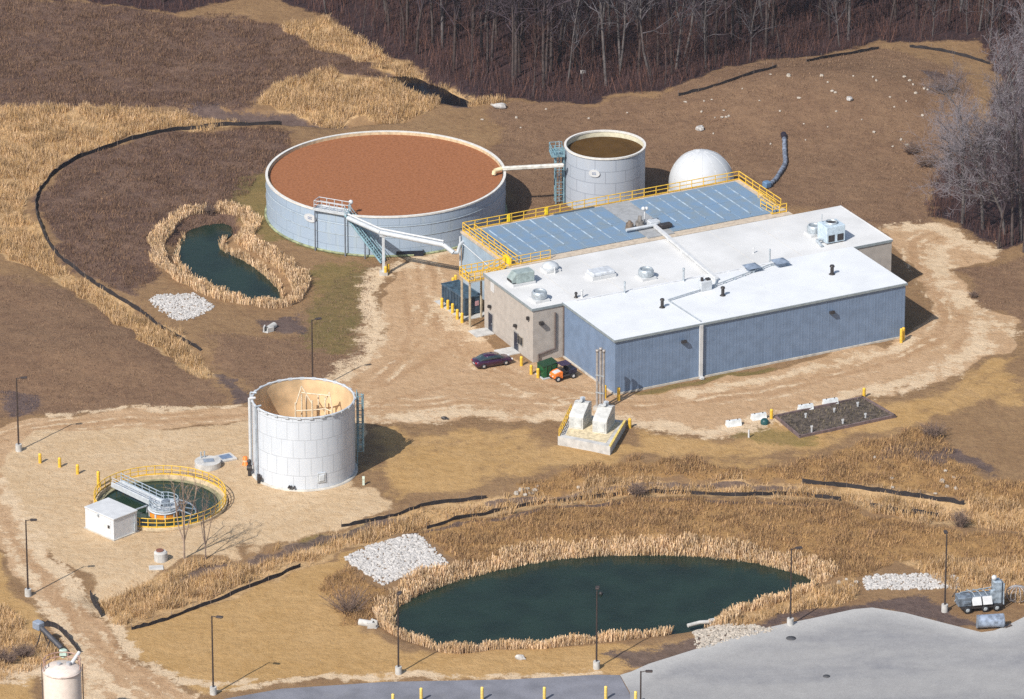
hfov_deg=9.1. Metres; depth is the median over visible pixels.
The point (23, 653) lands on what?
bare shrub
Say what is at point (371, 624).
culvert end
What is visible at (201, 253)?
pond water
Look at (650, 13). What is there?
bare tree
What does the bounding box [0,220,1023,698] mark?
gravel road
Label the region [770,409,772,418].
bollard
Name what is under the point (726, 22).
bare tree
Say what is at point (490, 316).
door
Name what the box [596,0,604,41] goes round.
bare tree
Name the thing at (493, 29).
bare tree
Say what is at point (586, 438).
blower pad
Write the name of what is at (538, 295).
roof fan
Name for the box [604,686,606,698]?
bollard
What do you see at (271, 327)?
culvert end
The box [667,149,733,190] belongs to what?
gas dome
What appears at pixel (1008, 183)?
bare tree
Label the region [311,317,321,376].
lamp post
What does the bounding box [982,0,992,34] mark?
bare tree
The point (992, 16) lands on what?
bare tree
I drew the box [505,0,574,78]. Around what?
bare tree
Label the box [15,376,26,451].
lamp post
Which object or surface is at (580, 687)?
asphalt road
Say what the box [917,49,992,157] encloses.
bare tree
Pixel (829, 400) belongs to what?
concrete block
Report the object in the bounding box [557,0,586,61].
bare tree
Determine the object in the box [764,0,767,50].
bare tree
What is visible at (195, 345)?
silt fence
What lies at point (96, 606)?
silt fence
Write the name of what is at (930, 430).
bare shrub
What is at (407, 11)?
bare tree
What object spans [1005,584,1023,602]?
wire cage
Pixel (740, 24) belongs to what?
bare tree
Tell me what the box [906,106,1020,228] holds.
bare tree
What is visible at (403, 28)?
bare tree
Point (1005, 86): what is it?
bare tree
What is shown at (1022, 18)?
bare tree
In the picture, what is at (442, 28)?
bare tree
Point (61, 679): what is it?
cream silo
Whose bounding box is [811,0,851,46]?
bare tree
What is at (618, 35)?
bare tree
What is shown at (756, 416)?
concrete block
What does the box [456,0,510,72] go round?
bare tree
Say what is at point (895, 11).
bare tree
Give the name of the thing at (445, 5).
bare tree
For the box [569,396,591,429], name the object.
blower cabinet
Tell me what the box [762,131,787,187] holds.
corrugated duct
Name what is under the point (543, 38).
bare tree
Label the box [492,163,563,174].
elevated pipe
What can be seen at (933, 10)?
bare tree
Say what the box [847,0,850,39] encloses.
bare tree
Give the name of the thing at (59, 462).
bollard
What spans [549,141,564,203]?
ladder tower
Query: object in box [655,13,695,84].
bare tree
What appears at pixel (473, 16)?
bare tree
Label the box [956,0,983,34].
bare tree
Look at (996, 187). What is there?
bare tree
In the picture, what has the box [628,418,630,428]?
bollard
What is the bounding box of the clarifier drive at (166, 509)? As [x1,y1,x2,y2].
[148,492,196,519]
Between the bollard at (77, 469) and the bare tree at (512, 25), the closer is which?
the bollard at (77, 469)
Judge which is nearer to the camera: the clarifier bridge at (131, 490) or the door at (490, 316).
the clarifier bridge at (131, 490)
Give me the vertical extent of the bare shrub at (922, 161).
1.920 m
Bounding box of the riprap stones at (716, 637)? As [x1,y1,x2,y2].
[692,623,776,648]
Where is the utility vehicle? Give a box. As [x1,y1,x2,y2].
[549,360,576,381]
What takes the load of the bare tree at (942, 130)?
on the ground at (288, 630)
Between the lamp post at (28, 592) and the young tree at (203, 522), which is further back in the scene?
the young tree at (203, 522)
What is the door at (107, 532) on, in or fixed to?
in the equipment shed
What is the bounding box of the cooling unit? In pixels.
[815,216,844,246]
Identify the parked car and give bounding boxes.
[471,352,512,368]
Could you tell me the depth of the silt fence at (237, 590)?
699.32 m
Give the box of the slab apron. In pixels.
[149,565,163,569]
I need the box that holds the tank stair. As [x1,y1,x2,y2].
[313,197,385,263]
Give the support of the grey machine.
on the ground at (288, 630)
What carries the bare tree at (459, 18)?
on the ground at (288, 630)
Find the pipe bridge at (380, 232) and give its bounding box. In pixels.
[346,213,463,275]
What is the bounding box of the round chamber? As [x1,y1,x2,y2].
[195,451,220,471]
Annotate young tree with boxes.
[163,464,209,558]
[179,483,221,556]
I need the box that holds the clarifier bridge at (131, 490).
[111,473,163,507]
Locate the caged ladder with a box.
[356,390,363,465]
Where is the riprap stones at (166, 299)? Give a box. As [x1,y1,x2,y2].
[149,292,214,320]
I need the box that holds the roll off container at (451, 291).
[441,279,479,314]
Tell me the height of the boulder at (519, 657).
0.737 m
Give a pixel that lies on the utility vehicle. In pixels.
(567, 369)
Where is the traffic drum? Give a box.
[242,456,247,465]
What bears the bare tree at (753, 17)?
on the ground at (288, 630)
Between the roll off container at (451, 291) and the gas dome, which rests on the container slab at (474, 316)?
the roll off container at (451, 291)
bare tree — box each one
[358,0,386,36]
[374,0,413,51]
[384,0,389,35]
[399,0,405,43]
[406,0,408,30]
[415,0,423,54]
[428,0,433,43]
[431,0,466,70]
[440,0,443,47]
[443,0,446,35]
[450,0,503,78]
[456,0,457,38]
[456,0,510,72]
[458,0,460,30]
[467,0,559,85]
[470,0,482,56]
[472,0,474,34]
[480,0,517,57]
[483,0,530,77]
[485,0,530,61]
[493,0,497,41]
[498,0,575,87]
[504,0,538,73]
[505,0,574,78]
[510,8,561,96]
[516,0,538,58]
[520,6,524,47]
[532,0,542,55]
[540,0,580,71]
[549,0,607,83]
[553,0,575,65]
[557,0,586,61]
[560,0,591,72]
[560,24,603,93]
[561,0,581,65]
[581,0,594,57]
[583,0,623,85]
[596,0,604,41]
[603,1,605,25]
[604,0,629,66]
[604,0,658,75]
[607,0,610,36]
[607,0,660,74]
[620,0,690,79]
[631,0,677,67]
[632,20,657,84]
[648,2,651,21]
[650,0,709,68]
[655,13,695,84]
[660,0,703,74]
[671,0,688,45]
[672,0,694,57]
[676,1,683,34]
[678,0,739,69]
[678,8,699,77]
[684,0,722,52]
[709,0,735,62]
[719,0,795,60]
[725,0,727,32]
[731,0,733,43]
[735,0,737,14]
[737,0,741,35]
[750,0,753,33]
[759,0,762,20]
[762,0,787,54]
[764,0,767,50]
[771,0,774,36]
[774,0,777,23]
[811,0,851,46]
[818,0,821,21]
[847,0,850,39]
[889,0,895,27]
[894,1,896,20]
[900,84,999,223]
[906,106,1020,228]
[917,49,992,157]
[919,0,938,37]
[924,0,969,36]
[927,92,1023,234]
[933,118,966,196]
[947,0,951,23]
[947,85,1023,240]
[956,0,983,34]
[959,77,1023,245]
[960,99,1023,213]
[966,73,1023,252]
[969,19,1023,159]
[973,0,1008,43]
[976,39,1023,175]
[978,0,980,14]
[978,0,983,30]
[979,131,1022,248]
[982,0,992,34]
[987,0,989,24]
[987,0,1023,100]
[996,1,1023,82]
[997,0,1003,41]
[1021,0,1023,38]
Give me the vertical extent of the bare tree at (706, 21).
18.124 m
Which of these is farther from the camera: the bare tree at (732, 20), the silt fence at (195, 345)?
the bare tree at (732, 20)
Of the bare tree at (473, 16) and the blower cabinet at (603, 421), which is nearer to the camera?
the blower cabinet at (603, 421)
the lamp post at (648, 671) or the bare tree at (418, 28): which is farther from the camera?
the bare tree at (418, 28)
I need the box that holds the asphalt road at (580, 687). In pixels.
[226,675,629,698]
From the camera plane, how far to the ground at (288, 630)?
775.53 m
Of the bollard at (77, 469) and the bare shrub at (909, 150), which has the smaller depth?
the bollard at (77, 469)
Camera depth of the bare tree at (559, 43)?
852.83 m
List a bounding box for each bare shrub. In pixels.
[0,647,20,663]
[9,641,38,657]
[198,200,217,214]
[318,583,378,613]
[626,478,650,497]
[899,139,921,153]
[913,151,939,166]
[916,419,947,437]
[927,76,959,90]
[949,508,973,527]
[967,291,979,297]
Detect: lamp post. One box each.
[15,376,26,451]
[25,518,36,596]
[210,615,222,695]
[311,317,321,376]
[395,591,401,674]
[593,586,599,669]
[640,670,652,698]
[787,546,802,625]
[941,530,947,612]
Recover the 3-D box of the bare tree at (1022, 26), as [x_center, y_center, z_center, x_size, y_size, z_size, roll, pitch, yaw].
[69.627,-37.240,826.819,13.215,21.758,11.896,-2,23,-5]
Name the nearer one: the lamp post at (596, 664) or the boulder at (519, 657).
the lamp post at (596, 664)
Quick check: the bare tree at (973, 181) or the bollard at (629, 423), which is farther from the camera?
the bare tree at (973, 181)
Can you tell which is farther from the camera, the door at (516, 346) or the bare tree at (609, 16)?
the bare tree at (609, 16)
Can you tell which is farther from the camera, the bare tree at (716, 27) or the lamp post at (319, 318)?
the bare tree at (716, 27)
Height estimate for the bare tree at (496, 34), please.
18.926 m
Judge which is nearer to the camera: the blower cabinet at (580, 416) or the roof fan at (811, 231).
the blower cabinet at (580, 416)
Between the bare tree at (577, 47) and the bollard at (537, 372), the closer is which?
the bollard at (537, 372)
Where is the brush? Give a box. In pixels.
[92,0,1023,247]
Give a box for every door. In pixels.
[104,519,110,537]
[488,311,492,331]
[514,330,518,351]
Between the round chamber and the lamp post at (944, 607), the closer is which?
the lamp post at (944, 607)
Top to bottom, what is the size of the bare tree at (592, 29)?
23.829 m
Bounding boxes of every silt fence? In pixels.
[35,119,281,311]
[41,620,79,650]
[90,590,101,616]
[131,563,300,629]
[140,306,200,350]
[341,492,486,526]
[426,486,840,529]
[678,63,776,95]
[802,478,963,504]
[806,45,878,61]
[870,500,938,516]
[909,44,989,64]
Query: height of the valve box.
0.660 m
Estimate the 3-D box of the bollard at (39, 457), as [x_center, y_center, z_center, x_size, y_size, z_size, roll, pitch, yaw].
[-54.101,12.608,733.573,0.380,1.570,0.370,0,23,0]
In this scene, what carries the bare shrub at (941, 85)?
on the ground at (288, 630)
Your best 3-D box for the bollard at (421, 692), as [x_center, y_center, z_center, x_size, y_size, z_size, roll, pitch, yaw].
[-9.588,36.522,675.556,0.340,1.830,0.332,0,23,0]
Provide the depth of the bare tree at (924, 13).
864.64 m
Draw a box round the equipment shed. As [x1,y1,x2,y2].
[84,497,138,540]
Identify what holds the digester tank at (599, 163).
on the ground at (288, 630)
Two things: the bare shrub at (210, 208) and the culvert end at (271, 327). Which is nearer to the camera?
the culvert end at (271, 327)
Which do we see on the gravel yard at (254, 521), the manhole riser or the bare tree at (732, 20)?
the manhole riser
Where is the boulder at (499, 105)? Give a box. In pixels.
[492,103,505,108]
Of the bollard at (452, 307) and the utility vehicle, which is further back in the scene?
the bollard at (452, 307)
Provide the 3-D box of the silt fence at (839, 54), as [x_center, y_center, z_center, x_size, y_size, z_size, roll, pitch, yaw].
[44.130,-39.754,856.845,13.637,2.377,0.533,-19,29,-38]
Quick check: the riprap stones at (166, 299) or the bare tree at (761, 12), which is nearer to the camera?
the riprap stones at (166, 299)
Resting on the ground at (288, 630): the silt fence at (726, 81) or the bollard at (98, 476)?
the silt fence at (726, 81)
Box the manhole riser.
[154,548,167,562]
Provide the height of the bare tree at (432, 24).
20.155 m
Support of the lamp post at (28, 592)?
on the ground at (288, 630)
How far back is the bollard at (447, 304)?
776.21 m
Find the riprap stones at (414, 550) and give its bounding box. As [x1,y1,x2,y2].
[344,533,448,585]
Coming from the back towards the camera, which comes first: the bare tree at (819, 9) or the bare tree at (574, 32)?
the bare tree at (819, 9)
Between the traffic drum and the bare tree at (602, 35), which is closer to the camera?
the traffic drum
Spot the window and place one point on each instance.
(520, 339)
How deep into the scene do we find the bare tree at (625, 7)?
846.00 m
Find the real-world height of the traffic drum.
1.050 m
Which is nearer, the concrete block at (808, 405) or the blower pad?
the blower pad
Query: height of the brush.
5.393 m
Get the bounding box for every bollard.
[38,453,41,462]
[58,457,60,467]
[76,464,78,474]
[96,471,99,486]
[420,687,422,698]
[440,298,443,307]
[446,300,449,309]
[451,303,453,313]
[456,309,458,319]
[460,313,463,322]
[481,687,483,698]
[520,356,522,365]
[536,368,539,377]
[543,687,545,698]
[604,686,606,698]
[617,387,619,400]
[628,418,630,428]
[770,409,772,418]
[862,388,865,396]
[900,328,902,342]
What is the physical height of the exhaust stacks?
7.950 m
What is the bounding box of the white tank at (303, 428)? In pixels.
[247,377,357,491]
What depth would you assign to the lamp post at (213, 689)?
676.05 m
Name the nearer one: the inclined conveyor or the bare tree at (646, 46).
the inclined conveyor
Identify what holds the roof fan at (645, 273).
on the works building
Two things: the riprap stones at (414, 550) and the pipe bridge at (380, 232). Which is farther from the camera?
the pipe bridge at (380, 232)
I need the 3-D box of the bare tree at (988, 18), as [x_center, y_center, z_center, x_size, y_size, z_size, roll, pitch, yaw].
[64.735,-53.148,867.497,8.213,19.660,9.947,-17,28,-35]
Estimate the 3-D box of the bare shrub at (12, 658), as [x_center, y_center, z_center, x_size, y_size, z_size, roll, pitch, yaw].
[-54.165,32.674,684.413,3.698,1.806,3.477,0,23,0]
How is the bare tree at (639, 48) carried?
on the ground at (288, 630)
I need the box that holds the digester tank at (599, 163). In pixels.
[564,130,645,208]
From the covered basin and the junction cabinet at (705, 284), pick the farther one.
the covered basin
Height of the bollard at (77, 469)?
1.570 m
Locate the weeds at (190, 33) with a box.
[0,0,384,293]
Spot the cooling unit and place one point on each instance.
(831, 230)
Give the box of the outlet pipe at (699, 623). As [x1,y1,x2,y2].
[687,618,714,626]
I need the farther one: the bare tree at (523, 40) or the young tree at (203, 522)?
the bare tree at (523, 40)
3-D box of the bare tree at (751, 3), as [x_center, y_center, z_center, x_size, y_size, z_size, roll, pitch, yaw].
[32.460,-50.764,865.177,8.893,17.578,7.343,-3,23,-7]
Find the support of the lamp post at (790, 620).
on the ground at (288, 630)
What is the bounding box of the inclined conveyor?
[32,619,67,657]
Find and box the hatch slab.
[215,452,236,462]
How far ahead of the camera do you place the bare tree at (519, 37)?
850.52 m
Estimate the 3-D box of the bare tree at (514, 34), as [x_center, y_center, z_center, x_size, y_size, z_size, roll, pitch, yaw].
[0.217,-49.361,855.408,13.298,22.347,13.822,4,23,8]
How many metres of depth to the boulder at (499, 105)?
840.54 m
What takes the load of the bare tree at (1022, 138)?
on the ground at (288, 630)
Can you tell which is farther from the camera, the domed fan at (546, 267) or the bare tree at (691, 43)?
the bare tree at (691, 43)
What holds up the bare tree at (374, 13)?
on the ground at (288, 630)
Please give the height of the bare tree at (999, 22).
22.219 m
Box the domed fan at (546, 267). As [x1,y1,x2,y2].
[540,261,560,273]
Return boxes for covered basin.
[459,171,792,326]
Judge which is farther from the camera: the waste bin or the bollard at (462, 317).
the bollard at (462, 317)
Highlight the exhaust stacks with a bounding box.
[593,347,605,410]
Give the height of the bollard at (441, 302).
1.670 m
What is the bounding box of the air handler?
[507,267,535,287]
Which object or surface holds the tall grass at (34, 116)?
on the ground at (288, 630)
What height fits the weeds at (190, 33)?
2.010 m
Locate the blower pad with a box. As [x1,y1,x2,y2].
[558,404,625,454]
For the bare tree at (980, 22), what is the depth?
867.62 m
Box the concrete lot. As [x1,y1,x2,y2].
[620,608,1023,698]
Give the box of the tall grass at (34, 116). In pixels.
[0,12,1023,679]
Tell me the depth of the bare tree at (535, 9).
857.92 m
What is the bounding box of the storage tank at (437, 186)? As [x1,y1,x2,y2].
[265,130,506,257]
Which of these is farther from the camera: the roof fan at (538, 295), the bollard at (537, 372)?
the roof fan at (538, 295)
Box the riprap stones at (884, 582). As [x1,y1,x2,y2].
[862,573,959,590]
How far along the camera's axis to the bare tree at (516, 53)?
849.69 m
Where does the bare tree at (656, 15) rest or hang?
on the ground at (288, 630)
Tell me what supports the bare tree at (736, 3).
on the ground at (288, 630)
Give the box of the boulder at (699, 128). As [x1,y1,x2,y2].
[695,125,703,130]
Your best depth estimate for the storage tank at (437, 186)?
800.82 m
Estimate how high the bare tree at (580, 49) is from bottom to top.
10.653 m
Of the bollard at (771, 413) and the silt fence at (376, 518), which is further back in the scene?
the bollard at (771, 413)
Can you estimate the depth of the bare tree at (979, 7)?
874.06 m
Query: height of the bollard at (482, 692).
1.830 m
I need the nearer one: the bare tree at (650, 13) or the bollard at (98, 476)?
the bollard at (98, 476)
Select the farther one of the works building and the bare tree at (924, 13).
the bare tree at (924, 13)
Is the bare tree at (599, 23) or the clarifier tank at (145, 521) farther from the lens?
the bare tree at (599, 23)
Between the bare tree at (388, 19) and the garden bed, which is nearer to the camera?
the garden bed
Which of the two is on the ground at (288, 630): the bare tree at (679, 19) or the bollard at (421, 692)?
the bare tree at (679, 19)
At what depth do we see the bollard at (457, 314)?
773.38 m
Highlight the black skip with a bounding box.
[396,250,423,255]
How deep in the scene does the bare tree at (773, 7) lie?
855.47 m
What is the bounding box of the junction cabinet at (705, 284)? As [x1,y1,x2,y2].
[698,277,711,291]
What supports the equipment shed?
on the gravel yard at (254, 521)
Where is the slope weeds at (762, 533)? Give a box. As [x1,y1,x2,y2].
[318,423,1023,625]
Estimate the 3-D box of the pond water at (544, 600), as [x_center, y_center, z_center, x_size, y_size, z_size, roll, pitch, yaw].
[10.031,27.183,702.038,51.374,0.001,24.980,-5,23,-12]
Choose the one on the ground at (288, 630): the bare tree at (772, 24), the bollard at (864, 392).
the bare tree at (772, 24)
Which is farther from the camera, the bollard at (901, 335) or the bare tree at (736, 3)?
the bare tree at (736, 3)
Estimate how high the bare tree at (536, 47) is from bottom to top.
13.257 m
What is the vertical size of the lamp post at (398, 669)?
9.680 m
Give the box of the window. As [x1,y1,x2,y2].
[517,334,522,346]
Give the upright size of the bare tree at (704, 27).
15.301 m
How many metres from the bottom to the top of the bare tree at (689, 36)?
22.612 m
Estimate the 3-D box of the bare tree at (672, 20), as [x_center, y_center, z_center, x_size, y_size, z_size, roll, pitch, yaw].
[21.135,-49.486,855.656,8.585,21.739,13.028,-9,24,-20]
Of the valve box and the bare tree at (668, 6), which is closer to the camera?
the valve box
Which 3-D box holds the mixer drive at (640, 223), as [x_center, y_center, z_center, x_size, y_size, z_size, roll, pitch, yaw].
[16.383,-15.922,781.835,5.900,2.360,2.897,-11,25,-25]
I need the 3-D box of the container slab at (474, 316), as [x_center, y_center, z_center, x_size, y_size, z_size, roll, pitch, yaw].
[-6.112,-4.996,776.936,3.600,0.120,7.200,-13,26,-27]
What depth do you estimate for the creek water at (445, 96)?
849.98 m
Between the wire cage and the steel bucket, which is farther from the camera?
the wire cage
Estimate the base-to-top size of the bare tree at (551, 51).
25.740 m
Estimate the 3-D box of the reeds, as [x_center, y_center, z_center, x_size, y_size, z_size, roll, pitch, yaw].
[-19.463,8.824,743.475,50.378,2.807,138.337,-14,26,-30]
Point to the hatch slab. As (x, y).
(226, 457)
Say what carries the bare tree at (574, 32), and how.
on the ground at (288, 630)
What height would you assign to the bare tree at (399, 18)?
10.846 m
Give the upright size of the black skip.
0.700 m
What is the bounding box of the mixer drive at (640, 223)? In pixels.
[625,206,672,231]
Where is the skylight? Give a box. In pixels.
[585,266,615,280]
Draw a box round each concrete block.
[725,418,741,427]
[750,412,766,420]
[797,403,813,409]
[822,397,838,403]
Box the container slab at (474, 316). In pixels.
[434,300,483,320]
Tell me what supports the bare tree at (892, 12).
on the ground at (288, 630)
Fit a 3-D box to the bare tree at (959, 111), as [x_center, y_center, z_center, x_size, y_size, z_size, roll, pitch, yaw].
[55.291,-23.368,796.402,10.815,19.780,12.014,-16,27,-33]
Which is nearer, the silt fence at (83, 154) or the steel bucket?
the steel bucket
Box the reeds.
[146,199,837,653]
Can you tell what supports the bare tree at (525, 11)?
on the ground at (288, 630)
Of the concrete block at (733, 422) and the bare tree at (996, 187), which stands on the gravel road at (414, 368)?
the concrete block at (733, 422)
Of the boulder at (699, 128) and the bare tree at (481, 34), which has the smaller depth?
the boulder at (699, 128)
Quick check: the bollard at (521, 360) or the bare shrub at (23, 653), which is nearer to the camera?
the bare shrub at (23, 653)
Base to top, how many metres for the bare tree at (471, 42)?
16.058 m
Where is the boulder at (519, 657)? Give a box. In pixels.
[515,654,525,659]
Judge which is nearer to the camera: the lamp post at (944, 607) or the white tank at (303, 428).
the lamp post at (944, 607)
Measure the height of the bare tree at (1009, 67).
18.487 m
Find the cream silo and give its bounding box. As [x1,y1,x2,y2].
[41,651,83,698]
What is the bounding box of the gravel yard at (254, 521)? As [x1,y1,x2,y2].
[16,422,405,605]
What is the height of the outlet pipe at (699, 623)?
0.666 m
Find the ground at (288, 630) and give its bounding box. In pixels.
[0,0,1023,698]
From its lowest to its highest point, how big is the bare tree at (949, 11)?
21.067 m
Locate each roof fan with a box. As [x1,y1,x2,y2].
[529,288,549,303]
[635,266,656,281]
[804,223,817,237]
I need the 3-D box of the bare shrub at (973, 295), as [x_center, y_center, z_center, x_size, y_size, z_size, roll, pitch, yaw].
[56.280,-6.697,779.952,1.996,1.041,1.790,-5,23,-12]
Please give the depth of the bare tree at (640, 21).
844.13 m
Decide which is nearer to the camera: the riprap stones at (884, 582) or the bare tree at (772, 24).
the riprap stones at (884, 582)
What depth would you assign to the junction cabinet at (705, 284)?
763.31 m
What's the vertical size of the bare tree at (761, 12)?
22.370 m
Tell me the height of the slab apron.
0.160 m
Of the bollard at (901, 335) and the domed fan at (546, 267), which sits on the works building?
the domed fan at (546, 267)
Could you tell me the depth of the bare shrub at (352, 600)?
696.47 m
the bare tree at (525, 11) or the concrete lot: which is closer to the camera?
the concrete lot
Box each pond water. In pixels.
[174,223,281,300]
[393,554,819,648]
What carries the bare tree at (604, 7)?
on the ground at (288, 630)
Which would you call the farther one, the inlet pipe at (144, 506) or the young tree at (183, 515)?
the inlet pipe at (144, 506)
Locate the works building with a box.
[468,205,907,394]
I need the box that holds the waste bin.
[535,357,557,379]
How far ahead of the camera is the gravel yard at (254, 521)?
722.63 m
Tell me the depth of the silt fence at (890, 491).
726.86 m
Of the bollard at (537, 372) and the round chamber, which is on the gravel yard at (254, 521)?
the round chamber
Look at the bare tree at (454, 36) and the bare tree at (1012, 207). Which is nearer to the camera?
the bare tree at (1012, 207)
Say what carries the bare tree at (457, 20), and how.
on the ground at (288, 630)
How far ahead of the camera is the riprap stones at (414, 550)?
709.10 m
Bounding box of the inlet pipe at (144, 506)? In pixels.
[136,505,147,511]
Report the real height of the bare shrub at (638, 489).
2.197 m
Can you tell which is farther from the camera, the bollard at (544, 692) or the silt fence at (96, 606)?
the silt fence at (96, 606)
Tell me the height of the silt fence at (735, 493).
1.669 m
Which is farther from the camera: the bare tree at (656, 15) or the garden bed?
the bare tree at (656, 15)
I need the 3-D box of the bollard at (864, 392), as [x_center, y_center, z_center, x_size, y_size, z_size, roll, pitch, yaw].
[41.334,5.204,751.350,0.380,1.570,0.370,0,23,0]
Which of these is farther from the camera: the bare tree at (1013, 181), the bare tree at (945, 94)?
the bare tree at (945, 94)
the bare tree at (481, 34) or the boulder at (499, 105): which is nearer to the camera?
the boulder at (499, 105)
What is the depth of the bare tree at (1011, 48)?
838.48 m
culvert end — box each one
[263,322,276,332]
[358,619,378,628]
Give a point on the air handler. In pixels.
(520, 277)
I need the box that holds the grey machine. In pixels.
[954,575,1004,613]
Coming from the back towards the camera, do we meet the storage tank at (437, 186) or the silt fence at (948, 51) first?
the silt fence at (948, 51)
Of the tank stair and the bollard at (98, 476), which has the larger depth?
the tank stair
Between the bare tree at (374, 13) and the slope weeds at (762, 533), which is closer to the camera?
the slope weeds at (762, 533)
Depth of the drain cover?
689.90 m
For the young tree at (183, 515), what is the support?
on the gravel yard at (254, 521)
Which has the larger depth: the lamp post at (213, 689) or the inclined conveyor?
the inclined conveyor
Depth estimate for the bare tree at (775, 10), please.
870.69 m
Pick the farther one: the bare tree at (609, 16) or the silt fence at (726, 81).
the bare tree at (609, 16)
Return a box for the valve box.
[760,418,768,424]
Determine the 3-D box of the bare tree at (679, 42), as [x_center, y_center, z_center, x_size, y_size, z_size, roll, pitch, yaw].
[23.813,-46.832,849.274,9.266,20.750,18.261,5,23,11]
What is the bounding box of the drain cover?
[786,636,795,639]
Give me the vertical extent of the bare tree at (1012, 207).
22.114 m
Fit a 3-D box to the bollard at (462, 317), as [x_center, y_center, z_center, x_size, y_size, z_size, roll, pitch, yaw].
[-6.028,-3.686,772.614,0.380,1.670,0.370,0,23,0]
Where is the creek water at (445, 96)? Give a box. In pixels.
[386,76,470,106]
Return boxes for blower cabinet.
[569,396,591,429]
[592,401,614,433]
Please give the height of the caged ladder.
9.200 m
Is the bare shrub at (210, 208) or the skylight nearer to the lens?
the skylight
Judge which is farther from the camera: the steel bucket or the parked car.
the parked car
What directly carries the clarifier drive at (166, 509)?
in the clarifier tank at (145, 521)
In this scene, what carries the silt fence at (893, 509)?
on the ground at (288, 630)
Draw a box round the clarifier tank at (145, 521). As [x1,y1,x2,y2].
[93,465,227,531]
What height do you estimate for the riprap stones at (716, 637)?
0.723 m
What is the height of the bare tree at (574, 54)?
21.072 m
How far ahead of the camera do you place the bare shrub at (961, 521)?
716.85 m
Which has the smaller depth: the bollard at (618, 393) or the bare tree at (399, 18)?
the bollard at (618, 393)
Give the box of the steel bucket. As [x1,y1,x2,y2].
[975,613,1011,627]
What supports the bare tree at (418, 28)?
on the ground at (288, 630)
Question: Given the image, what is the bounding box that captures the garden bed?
[774,396,895,437]

